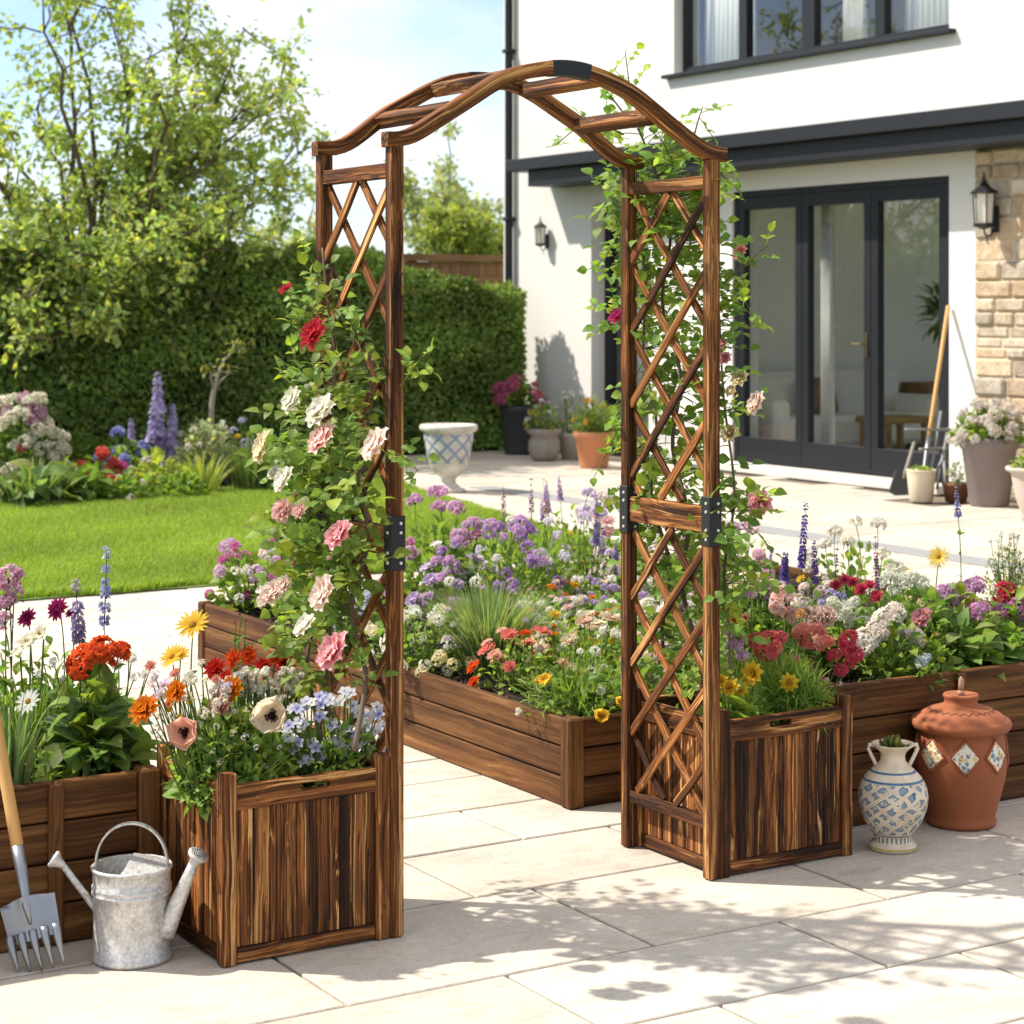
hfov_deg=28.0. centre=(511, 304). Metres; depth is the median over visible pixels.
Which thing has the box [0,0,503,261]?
sky
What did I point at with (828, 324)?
curtain
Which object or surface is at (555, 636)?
pansy cushion
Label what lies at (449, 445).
garden urn
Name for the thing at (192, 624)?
daisy
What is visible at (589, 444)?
flower pot
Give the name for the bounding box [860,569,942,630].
candytuft
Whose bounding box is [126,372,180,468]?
delphinium
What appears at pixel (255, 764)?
grassy foliage
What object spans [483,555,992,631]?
raised bed
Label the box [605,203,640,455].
side door
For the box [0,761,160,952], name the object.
raised bed
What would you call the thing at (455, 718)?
raised bed
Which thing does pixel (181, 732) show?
poppy
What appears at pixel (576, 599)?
pansy cushion
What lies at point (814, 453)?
door
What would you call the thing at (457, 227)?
tree
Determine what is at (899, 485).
shovel
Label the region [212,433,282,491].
ornamental grass
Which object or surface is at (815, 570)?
salvia
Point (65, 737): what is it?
broad leaved plant
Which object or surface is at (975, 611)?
phlox
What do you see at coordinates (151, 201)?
tree
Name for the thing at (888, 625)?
stock
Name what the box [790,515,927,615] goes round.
cosmos
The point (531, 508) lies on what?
snapdragon
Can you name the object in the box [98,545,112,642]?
salvia
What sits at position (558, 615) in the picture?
pansy cushion
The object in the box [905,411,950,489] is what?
tool stand
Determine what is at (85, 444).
leafy clump
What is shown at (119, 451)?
hydrangea
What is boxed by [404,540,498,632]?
sweet pea
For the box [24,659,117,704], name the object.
leafy clump
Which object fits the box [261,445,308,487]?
leafy clump
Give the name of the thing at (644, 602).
candytuft
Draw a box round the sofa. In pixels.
[758,369,938,452]
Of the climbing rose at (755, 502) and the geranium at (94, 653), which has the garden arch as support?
the climbing rose at (755, 502)
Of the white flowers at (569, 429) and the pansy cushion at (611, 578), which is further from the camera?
the white flowers at (569, 429)
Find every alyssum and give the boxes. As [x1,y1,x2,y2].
[170,665,328,790]
[350,603,477,677]
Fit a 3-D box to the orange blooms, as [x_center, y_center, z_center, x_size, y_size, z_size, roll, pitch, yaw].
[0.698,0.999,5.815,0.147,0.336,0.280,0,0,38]
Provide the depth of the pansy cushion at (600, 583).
8.25 m
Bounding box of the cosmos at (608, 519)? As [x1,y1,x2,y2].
[561,490,658,591]
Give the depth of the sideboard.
20.55 m
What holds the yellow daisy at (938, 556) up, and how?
on the raised bed at (886, 707)
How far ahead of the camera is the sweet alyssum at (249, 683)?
4.93 m
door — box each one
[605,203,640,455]
[738,194,801,462]
[802,189,870,470]
[871,183,945,477]
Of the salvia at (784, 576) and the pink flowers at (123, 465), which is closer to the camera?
the salvia at (784, 576)
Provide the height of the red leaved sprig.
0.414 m
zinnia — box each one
[128,677,256,814]
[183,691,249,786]
[203,645,301,738]
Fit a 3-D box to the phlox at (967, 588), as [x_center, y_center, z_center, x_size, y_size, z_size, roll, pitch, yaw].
[1.424,1.005,6.569,0.247,0.272,0.264,0,0,15]
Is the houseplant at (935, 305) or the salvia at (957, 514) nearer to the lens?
the salvia at (957, 514)
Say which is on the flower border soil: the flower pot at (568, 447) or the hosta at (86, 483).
the hosta at (86, 483)
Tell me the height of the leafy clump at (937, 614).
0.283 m
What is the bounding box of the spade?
[922,305,949,469]
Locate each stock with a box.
[755,586,799,681]
[770,629,864,711]
[812,595,878,677]
[844,601,929,681]
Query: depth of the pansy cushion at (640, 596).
7.84 m
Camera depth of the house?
18.49 m
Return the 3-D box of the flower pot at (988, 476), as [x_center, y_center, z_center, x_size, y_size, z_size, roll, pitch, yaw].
[3.557,1.242,15.317,0.448,0.514,0.448,0,0,-31]
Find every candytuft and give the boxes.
[587,597,724,673]
[641,604,731,684]
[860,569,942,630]
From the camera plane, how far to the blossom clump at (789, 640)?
6.24 m
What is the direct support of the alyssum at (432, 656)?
on the raised bed at (455, 718)
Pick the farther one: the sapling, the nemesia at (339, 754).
the sapling
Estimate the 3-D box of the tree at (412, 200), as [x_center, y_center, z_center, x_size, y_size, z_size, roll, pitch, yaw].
[-0.973,-0.815,34.401,2.424,4.644,2.641,0,0,-31]
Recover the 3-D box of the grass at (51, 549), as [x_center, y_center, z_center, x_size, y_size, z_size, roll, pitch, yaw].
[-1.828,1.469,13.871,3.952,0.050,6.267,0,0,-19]
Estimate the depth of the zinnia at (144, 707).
4.72 m
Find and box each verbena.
[733,629,804,724]
[761,621,835,705]
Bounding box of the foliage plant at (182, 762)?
[157,676,279,821]
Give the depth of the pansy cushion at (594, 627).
7.14 m
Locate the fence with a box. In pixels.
[36,253,503,294]
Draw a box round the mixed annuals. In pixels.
[147,667,274,805]
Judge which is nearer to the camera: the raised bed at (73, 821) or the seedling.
the raised bed at (73, 821)
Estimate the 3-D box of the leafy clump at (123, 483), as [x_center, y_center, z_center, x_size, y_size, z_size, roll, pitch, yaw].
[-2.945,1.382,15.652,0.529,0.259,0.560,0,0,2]
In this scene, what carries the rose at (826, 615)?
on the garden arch
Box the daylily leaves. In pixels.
[163,449,238,491]
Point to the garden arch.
(711, 792)
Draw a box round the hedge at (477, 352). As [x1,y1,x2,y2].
[0,228,527,464]
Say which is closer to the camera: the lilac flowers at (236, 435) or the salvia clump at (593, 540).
the salvia clump at (593, 540)
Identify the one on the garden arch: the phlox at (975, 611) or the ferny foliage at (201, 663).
the ferny foliage at (201, 663)
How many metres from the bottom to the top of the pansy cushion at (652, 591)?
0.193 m
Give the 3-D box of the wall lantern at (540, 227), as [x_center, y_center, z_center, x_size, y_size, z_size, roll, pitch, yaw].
[0.299,-0.723,21.440,0.172,0.409,0.140,0,0,-31]
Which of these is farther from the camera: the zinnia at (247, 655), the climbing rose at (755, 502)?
the climbing rose at (755, 502)
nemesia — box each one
[281,686,384,794]
[466,625,569,695]
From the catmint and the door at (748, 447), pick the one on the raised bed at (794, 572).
the catmint
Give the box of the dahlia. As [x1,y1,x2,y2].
[17,597,78,749]
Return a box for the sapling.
[200,334,255,457]
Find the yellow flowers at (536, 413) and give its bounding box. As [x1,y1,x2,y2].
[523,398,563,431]
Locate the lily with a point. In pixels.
(28, 638)
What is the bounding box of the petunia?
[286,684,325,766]
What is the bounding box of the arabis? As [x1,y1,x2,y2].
[34,652,139,742]
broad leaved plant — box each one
[28,664,161,781]
[902,599,1023,680]
[951,615,1023,663]
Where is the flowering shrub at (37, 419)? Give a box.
[0,390,72,485]
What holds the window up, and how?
in the house
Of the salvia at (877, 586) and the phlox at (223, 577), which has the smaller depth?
the salvia at (877, 586)
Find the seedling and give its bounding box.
[943,461,965,484]
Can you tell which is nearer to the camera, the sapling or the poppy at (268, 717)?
the poppy at (268, 717)
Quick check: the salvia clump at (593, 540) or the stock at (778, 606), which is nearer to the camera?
the stock at (778, 606)
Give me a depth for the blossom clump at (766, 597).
6.26 m
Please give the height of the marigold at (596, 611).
0.212 m
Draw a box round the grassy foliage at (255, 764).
[186,733,300,804]
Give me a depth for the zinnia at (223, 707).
4.80 m
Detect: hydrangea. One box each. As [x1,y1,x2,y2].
[93,425,154,486]
[945,397,1023,447]
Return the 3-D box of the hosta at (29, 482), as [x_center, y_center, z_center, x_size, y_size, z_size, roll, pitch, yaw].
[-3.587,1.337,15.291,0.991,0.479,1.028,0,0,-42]
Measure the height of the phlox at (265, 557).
0.357 m
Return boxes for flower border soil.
[115,459,380,488]
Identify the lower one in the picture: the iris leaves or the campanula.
the iris leaves
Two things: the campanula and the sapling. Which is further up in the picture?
the sapling
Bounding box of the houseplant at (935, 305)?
[916,276,938,452]
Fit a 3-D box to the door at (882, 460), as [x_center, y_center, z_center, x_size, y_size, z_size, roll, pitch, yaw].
[3.267,0.208,16.825,0.070,2.360,0.901,0,0,-31]
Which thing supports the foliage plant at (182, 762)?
in the garden arch
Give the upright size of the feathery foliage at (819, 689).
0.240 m
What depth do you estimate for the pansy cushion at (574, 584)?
8.20 m
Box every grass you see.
[0,477,618,598]
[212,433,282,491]
[404,577,578,676]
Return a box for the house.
[502,0,1023,500]
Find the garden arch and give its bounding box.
[157,60,851,967]
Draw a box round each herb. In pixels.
[565,394,616,439]
[1010,449,1023,468]
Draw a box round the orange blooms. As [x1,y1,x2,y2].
[722,606,804,682]
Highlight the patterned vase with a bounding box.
[857,739,928,853]
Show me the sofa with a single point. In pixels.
(777, 410)
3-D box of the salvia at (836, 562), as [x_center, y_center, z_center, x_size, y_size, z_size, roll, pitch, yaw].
[1.016,0.936,6.489,0.120,0.388,0.112,0,0,30]
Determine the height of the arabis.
0.287 m
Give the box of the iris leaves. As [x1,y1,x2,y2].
[0,679,63,784]
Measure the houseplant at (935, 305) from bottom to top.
1.744 m
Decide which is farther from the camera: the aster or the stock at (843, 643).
the stock at (843, 643)
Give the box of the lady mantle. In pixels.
[904,639,968,679]
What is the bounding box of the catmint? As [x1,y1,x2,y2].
[525,475,603,572]
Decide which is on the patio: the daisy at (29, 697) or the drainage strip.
the drainage strip
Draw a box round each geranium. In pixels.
[35,635,156,778]
[73,446,122,489]
[487,374,548,411]
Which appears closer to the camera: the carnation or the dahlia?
the dahlia
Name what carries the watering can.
on the patio
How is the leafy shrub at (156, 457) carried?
on the flower border soil
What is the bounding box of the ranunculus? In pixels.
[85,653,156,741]
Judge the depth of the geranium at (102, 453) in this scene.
16.01 m
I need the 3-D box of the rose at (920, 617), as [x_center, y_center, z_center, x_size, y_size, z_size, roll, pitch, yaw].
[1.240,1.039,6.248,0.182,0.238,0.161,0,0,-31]
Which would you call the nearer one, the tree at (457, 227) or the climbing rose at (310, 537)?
the climbing rose at (310, 537)
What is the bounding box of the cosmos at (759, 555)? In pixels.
[673,520,788,611]
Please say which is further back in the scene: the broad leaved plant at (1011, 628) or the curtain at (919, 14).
the curtain at (919, 14)
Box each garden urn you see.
[419,423,477,492]
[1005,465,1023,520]
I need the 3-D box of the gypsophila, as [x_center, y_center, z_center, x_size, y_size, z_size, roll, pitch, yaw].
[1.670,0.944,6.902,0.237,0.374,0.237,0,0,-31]
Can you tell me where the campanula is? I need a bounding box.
[333,580,408,641]
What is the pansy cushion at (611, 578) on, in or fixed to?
on the raised bed at (455, 718)
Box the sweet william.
[992,575,1022,625]
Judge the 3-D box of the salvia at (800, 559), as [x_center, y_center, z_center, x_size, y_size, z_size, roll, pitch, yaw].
[0.919,0.872,6.426,0.111,0.516,0.113,0,0,36]
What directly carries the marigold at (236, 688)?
on the garden arch
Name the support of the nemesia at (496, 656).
on the raised bed at (455, 718)
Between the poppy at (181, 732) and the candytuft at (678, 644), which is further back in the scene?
the candytuft at (678, 644)
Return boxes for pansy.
[514,610,658,687]
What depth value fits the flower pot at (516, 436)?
20.47 m
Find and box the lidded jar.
[910,676,1011,830]
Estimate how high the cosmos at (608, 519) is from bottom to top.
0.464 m
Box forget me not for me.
[902,653,948,690]
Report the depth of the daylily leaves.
16.14 m
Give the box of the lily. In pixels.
[2,622,69,776]
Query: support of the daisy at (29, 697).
on the raised bed at (73, 821)
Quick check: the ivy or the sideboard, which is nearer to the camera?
the ivy
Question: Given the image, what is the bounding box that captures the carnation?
[822,573,886,652]
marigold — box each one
[219,674,260,762]
[578,597,620,651]
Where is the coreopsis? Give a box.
[696,660,799,723]
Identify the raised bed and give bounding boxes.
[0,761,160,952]
[198,579,701,809]
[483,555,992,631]
[699,660,1023,825]
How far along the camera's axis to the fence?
23.04 m
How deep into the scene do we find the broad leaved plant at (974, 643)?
6.31 m
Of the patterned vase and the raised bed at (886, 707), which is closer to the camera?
the patterned vase
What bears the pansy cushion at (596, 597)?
on the raised bed at (455, 718)
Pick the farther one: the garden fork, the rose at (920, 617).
the rose at (920, 617)
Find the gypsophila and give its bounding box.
[975,531,1023,621]
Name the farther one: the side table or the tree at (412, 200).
the tree at (412, 200)
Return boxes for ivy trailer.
[755,682,818,724]
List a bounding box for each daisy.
[14,688,64,782]
[158,609,209,789]
[925,545,950,623]
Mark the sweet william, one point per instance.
(1002, 595)
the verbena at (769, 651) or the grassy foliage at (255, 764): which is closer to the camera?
the grassy foliage at (255, 764)
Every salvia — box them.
[70,578,86,696]
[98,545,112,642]
[779,552,799,665]
[792,501,808,657]
[802,540,822,665]
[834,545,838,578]
[868,536,880,616]
[953,486,964,581]
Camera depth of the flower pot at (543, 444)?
19.65 m
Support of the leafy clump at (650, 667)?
on the raised bed at (455, 718)
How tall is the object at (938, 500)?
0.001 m
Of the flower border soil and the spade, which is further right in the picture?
the spade
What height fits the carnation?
0.292 m
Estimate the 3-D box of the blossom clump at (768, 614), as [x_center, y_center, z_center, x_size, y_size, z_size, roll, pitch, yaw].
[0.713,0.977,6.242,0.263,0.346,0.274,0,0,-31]
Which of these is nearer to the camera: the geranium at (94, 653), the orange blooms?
the geranium at (94, 653)
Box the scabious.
[720,591,772,716]
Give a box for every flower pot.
[499,404,534,454]
[527,428,561,460]
[558,433,578,459]
[573,430,614,468]
[941,481,967,502]
[959,435,1019,507]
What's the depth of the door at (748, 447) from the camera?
18.34 m
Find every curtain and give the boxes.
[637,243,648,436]
[705,0,756,63]
[821,205,834,443]
[843,0,868,40]
[905,0,948,30]
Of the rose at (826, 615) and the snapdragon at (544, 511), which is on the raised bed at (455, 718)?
the snapdragon at (544, 511)
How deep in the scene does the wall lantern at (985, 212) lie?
15.73 m
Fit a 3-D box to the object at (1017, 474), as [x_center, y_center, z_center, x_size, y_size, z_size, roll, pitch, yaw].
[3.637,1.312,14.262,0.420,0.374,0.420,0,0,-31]
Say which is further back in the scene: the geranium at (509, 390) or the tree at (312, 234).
the tree at (312, 234)
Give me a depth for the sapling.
18.00 m
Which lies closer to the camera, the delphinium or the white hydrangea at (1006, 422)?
the white hydrangea at (1006, 422)
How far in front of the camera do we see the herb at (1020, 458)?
14.27 m
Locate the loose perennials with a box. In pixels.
[464,514,594,605]
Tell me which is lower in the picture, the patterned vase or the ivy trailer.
the patterned vase
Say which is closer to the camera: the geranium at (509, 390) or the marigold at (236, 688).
the marigold at (236, 688)
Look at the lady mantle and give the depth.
6.17 m
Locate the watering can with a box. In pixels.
[47,821,208,969]
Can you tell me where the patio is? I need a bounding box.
[0,448,1023,1023]
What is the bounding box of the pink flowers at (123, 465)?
[98,459,139,488]
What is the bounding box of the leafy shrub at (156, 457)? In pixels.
[123,446,184,492]
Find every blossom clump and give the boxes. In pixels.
[720,571,783,674]
[723,575,801,665]
[732,579,819,663]
[786,579,842,670]
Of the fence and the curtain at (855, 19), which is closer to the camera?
the curtain at (855, 19)
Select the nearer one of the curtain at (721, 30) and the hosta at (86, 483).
the hosta at (86, 483)
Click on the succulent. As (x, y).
(893, 741)
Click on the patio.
(554, 912)
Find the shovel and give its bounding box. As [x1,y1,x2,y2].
[889,442,915,495]
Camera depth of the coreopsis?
5.52 m
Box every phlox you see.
[0,563,42,747]
[204,537,279,613]
[242,538,307,616]
[377,484,494,605]
[927,575,985,642]
[961,601,1000,664]
[977,586,1023,649]
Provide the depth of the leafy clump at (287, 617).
7.83 m
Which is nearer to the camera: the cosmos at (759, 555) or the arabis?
the arabis
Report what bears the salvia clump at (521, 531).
on the raised bed at (455, 718)
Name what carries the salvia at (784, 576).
on the raised bed at (886, 707)
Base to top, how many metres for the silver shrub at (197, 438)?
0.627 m
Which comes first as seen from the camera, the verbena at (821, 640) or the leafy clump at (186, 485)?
the verbena at (821, 640)
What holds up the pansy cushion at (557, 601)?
on the raised bed at (455, 718)
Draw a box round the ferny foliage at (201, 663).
[156,659,296,791]
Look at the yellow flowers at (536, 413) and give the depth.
19.74 m
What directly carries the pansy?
on the raised bed at (455, 718)
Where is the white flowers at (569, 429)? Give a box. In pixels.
[551,390,586,433]
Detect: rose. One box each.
[235,228,440,751]
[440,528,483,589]
[546,42,795,715]
[760,604,837,667]
[905,607,939,672]
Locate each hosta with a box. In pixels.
[0,455,97,508]
[48,454,129,501]
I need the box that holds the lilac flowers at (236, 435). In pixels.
[225,417,272,480]
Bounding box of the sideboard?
[901,381,938,448]
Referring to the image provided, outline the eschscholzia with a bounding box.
[508,647,652,726]
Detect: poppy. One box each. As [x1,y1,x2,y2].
[166,716,253,805]
[249,695,303,787]
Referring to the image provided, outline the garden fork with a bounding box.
[0,713,64,971]
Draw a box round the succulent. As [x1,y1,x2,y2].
[879,734,909,747]
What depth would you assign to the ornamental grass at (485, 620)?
7.05 m
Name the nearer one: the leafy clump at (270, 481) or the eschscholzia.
the eschscholzia
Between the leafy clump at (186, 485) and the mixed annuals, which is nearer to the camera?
the mixed annuals
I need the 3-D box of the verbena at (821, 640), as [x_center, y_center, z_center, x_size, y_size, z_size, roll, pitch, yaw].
[0.784,1.035,5.761,0.233,0.284,0.271,0,0,12]
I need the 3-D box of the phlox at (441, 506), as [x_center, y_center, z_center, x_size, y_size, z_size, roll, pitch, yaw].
[-0.311,1.031,8.743,0.505,0.524,0.497,0,0,11]
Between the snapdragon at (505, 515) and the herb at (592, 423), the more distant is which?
the herb at (592, 423)
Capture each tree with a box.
[0,0,337,395]
[237,175,315,251]
[374,121,503,261]
[412,198,503,261]
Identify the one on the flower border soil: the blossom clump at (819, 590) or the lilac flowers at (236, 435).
the lilac flowers at (236, 435)
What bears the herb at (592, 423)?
on the flower pot at (589, 444)
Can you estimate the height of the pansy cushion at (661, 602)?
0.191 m
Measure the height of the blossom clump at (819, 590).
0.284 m
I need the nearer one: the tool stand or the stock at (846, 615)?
the stock at (846, 615)
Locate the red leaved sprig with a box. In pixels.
[230,612,256,705]
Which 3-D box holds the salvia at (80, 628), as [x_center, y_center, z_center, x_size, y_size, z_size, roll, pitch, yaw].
[-1.093,0.923,5.191,0.108,0.469,0.128,0,0,-12]
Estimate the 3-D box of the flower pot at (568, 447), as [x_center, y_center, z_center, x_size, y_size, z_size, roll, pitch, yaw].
[0.575,1.369,19.954,0.260,0.259,0.260,0,0,-31]
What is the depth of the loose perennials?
8.52 m
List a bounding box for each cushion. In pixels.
[514,594,579,640]
[521,605,583,659]
[525,579,595,623]
[528,622,608,669]
[533,594,603,643]
[553,574,620,618]
[555,592,639,632]
[574,621,639,668]
[583,590,656,630]
[585,574,652,601]
[619,597,698,625]
[637,576,693,609]
[658,593,701,623]
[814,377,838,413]
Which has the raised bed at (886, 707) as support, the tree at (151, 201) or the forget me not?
the forget me not
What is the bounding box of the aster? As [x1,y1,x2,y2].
[152,677,218,764]
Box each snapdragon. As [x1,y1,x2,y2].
[482,488,523,583]
[505,479,549,587]
[508,478,552,587]
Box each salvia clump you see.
[418,514,575,629]
[545,487,619,595]
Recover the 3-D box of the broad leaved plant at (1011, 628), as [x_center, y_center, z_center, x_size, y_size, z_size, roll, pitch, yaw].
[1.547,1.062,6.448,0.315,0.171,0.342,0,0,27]
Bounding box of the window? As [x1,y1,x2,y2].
[661,0,955,78]
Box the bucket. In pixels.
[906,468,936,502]
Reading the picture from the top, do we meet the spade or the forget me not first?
the spade
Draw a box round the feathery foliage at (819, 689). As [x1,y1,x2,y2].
[755,652,842,735]
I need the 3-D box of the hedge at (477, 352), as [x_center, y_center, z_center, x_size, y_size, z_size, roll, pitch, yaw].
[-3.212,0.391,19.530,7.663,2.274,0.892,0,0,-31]
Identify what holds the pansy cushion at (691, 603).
on the raised bed at (455, 718)
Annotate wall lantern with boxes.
[533,216,548,253]
[970,173,998,244]
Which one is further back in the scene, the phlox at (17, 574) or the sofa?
the sofa
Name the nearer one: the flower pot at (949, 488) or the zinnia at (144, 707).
the zinnia at (144, 707)
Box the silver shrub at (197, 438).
[171,417,242,484]
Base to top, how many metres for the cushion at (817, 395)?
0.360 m
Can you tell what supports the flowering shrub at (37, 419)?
on the flower border soil
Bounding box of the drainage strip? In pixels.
[468,486,1023,570]
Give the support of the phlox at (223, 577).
on the raised bed at (455, 718)
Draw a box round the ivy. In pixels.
[907,465,932,471]
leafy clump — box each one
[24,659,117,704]
[46,427,130,464]
[93,470,160,500]
[148,465,215,496]
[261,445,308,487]
[275,592,375,641]
[311,431,384,473]
[578,654,698,715]
[879,584,975,663]
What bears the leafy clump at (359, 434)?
on the flower border soil
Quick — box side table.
[855,414,934,451]

